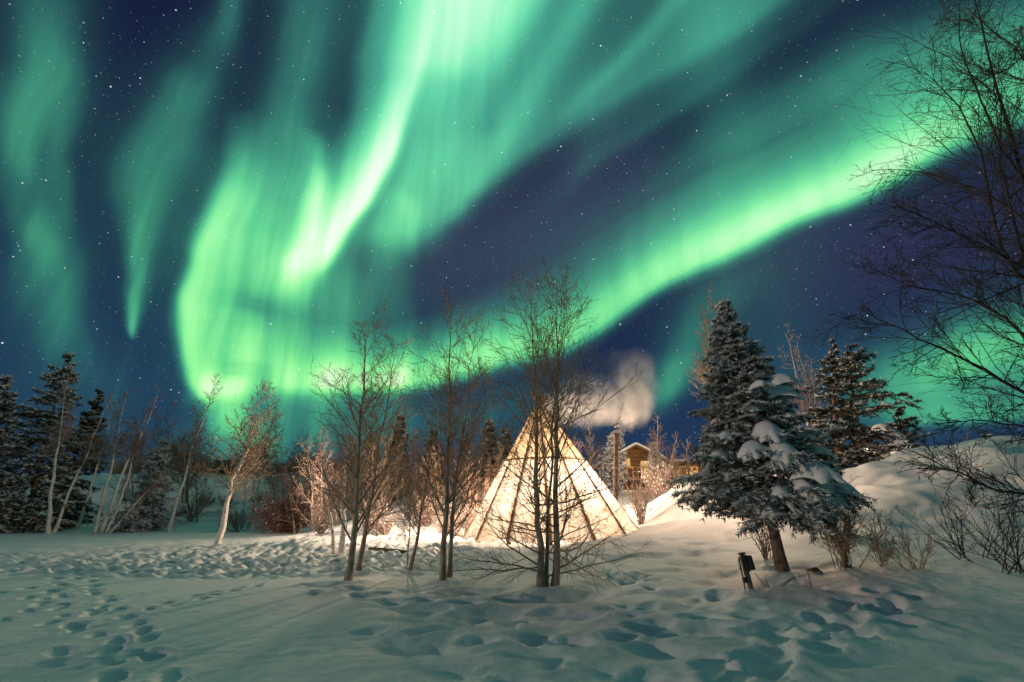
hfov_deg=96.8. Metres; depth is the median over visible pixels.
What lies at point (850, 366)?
spruce tree
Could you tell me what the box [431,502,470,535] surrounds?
shrub
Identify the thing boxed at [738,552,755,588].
outlet post
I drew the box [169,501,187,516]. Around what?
slope bush
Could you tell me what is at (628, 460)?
window
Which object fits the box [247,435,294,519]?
thicket tree
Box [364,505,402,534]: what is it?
shrub
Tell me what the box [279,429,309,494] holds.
slope birch
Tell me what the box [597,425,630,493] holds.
spruce tree
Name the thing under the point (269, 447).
white birch
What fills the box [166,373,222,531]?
white birch
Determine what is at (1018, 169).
birch
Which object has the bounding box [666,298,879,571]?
spruce tree
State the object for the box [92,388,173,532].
white birch
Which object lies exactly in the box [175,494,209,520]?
slope bush
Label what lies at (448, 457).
birch tree
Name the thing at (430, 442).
spruce tree
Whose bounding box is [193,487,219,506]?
slope bush
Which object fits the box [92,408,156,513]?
slope birch
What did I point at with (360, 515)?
shrub
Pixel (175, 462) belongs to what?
slope birch
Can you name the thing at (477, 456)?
thicket tree
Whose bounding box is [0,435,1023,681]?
snow ground
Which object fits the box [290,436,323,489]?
slope birch
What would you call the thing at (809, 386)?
white birch
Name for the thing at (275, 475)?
slope birch
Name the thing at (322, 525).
shrub
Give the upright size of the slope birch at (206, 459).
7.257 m
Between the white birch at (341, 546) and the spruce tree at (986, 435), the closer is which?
the white birch at (341, 546)
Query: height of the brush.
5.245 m
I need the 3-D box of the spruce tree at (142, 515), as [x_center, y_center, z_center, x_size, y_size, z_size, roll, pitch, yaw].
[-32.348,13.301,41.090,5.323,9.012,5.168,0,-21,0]
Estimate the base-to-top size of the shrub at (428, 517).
2.314 m
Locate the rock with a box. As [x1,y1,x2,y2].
[805,567,821,572]
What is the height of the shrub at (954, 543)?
1.379 m
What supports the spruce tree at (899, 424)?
on the snow ground
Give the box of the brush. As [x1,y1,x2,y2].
[105,448,360,475]
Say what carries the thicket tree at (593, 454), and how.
on the snow ground
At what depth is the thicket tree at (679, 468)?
33.21 m
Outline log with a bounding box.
[368,547,412,552]
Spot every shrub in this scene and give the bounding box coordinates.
[301,501,346,534]
[347,493,403,531]
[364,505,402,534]
[411,491,459,526]
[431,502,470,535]
[448,504,477,536]
[603,464,670,525]
[634,460,672,499]
[644,461,680,494]
[744,526,783,559]
[812,476,898,568]
[834,499,937,571]
[856,512,904,566]
[890,496,1013,562]
[927,470,1023,574]
[950,479,986,505]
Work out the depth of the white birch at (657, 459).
37.26 m
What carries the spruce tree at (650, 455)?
on the snow ground
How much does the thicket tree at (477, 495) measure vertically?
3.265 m
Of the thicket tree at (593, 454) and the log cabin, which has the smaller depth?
the thicket tree at (593, 454)
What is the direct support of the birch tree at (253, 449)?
on the snow ground
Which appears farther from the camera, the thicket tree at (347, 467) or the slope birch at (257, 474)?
the slope birch at (257, 474)
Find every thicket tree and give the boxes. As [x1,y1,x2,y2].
[170,425,220,522]
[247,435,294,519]
[271,452,310,532]
[290,427,346,531]
[299,431,346,525]
[332,426,370,521]
[341,422,384,508]
[360,433,403,511]
[365,422,406,506]
[383,441,409,504]
[393,426,429,497]
[407,445,434,500]
[417,448,458,515]
[432,434,467,491]
[444,450,474,508]
[459,431,489,485]
[459,458,491,509]
[471,481,488,516]
[481,442,504,491]
[572,426,603,472]
[662,439,695,487]
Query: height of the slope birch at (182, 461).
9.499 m
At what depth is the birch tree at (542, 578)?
10.38 m
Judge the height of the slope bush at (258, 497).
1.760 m
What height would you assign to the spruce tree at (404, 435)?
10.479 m
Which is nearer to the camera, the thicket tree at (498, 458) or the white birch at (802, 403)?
the white birch at (802, 403)
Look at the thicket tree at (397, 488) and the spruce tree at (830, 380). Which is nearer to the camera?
the spruce tree at (830, 380)
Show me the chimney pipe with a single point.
(615, 464)
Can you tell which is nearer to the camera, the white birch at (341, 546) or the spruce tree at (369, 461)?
the white birch at (341, 546)
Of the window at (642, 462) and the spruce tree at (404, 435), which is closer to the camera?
the window at (642, 462)
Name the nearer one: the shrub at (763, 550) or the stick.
the stick
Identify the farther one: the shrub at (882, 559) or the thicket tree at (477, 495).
the thicket tree at (477, 495)
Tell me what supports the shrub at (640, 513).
on the snow ground
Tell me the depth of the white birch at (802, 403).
26.68 m
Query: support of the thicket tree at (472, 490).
on the snow ground
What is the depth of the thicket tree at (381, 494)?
32.78 m
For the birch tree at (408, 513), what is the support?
on the snow ground
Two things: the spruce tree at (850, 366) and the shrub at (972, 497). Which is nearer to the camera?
the shrub at (972, 497)
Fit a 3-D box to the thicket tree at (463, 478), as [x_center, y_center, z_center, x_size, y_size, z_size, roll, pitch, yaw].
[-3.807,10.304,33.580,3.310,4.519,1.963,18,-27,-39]
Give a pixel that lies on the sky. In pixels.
(192, 191)
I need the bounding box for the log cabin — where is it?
[592,442,708,489]
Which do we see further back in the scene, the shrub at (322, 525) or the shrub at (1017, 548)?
the shrub at (322, 525)
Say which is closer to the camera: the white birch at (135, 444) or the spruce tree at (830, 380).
the spruce tree at (830, 380)
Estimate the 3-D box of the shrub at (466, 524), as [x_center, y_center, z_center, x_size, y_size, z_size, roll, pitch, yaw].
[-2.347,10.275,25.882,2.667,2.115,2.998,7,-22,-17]
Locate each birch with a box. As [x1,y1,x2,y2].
[34,372,85,533]
[51,390,115,532]
[73,395,126,530]
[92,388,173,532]
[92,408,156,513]
[131,399,198,504]
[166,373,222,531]
[166,420,213,502]
[167,436,188,482]
[191,431,218,487]
[223,396,285,528]
[242,422,274,492]
[245,405,294,508]
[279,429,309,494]
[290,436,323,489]
[319,438,364,554]
[645,413,683,494]
[779,323,845,459]
[799,0,1023,531]
[800,354,839,424]
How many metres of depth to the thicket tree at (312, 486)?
31.86 m
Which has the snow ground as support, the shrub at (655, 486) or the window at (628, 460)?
the shrub at (655, 486)
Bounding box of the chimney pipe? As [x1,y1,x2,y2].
[613,433,618,500]
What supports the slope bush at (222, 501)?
on the snow ground
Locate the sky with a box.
[0,0,1023,486]
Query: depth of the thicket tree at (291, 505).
35.81 m
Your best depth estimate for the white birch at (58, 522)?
38.37 m
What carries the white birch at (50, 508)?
on the snow ground
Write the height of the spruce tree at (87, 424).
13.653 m
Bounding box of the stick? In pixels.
[806,567,811,587]
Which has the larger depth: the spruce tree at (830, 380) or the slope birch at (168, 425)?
the slope birch at (168, 425)
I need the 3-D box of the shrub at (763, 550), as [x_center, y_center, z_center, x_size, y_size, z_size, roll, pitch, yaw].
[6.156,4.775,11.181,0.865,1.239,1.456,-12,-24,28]
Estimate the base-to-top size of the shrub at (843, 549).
1.986 m
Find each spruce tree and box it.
[0,350,99,532]
[0,374,39,531]
[29,388,108,529]
[99,437,182,531]
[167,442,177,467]
[361,437,378,487]
[375,414,413,501]
[416,429,440,491]
[452,436,473,489]
[476,419,499,489]
[498,427,512,466]
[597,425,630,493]
[644,441,666,492]
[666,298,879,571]
[799,342,931,468]
[806,338,880,469]
[864,404,925,460]
[981,432,993,437]
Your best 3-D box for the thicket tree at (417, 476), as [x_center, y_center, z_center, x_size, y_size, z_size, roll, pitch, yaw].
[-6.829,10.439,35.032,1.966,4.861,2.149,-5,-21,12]
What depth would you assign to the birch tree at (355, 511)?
11.82 m
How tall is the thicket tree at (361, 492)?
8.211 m
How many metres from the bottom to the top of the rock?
0.193 m
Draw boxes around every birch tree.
[190,378,283,545]
[290,297,439,580]
[380,412,462,569]
[386,280,528,580]
[411,258,654,596]
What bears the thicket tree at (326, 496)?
on the snow ground
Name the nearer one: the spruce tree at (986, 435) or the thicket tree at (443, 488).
the thicket tree at (443, 488)
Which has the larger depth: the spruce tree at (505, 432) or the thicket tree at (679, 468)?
the spruce tree at (505, 432)
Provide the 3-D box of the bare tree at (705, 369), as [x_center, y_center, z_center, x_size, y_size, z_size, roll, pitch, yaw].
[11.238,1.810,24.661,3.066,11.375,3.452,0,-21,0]
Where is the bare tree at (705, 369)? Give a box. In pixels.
[686,281,722,421]
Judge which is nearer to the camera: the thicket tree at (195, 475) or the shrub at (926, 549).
the shrub at (926, 549)
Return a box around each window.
[622,457,630,466]
[639,460,647,475]
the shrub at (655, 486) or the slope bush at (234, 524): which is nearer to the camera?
the shrub at (655, 486)
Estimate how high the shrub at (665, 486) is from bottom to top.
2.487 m
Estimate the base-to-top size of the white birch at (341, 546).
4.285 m
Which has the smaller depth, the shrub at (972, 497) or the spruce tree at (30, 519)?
the shrub at (972, 497)
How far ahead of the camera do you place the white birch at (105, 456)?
41.02 m
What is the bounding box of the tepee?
[462,393,638,544]
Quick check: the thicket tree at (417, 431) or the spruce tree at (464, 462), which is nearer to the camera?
the thicket tree at (417, 431)
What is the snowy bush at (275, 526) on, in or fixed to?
on the snow ground
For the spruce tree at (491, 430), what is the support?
on the snow ground
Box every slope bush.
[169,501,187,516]
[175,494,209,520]
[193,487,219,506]
[212,508,259,531]
[215,491,238,508]
[248,489,263,503]
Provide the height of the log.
0.215 m
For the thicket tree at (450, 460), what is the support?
on the snow ground
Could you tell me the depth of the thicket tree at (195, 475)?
45.10 m
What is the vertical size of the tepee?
6.248 m
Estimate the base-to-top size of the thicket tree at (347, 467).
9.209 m
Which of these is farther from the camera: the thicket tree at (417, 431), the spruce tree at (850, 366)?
the thicket tree at (417, 431)
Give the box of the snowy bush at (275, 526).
[245,484,332,533]
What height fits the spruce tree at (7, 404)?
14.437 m

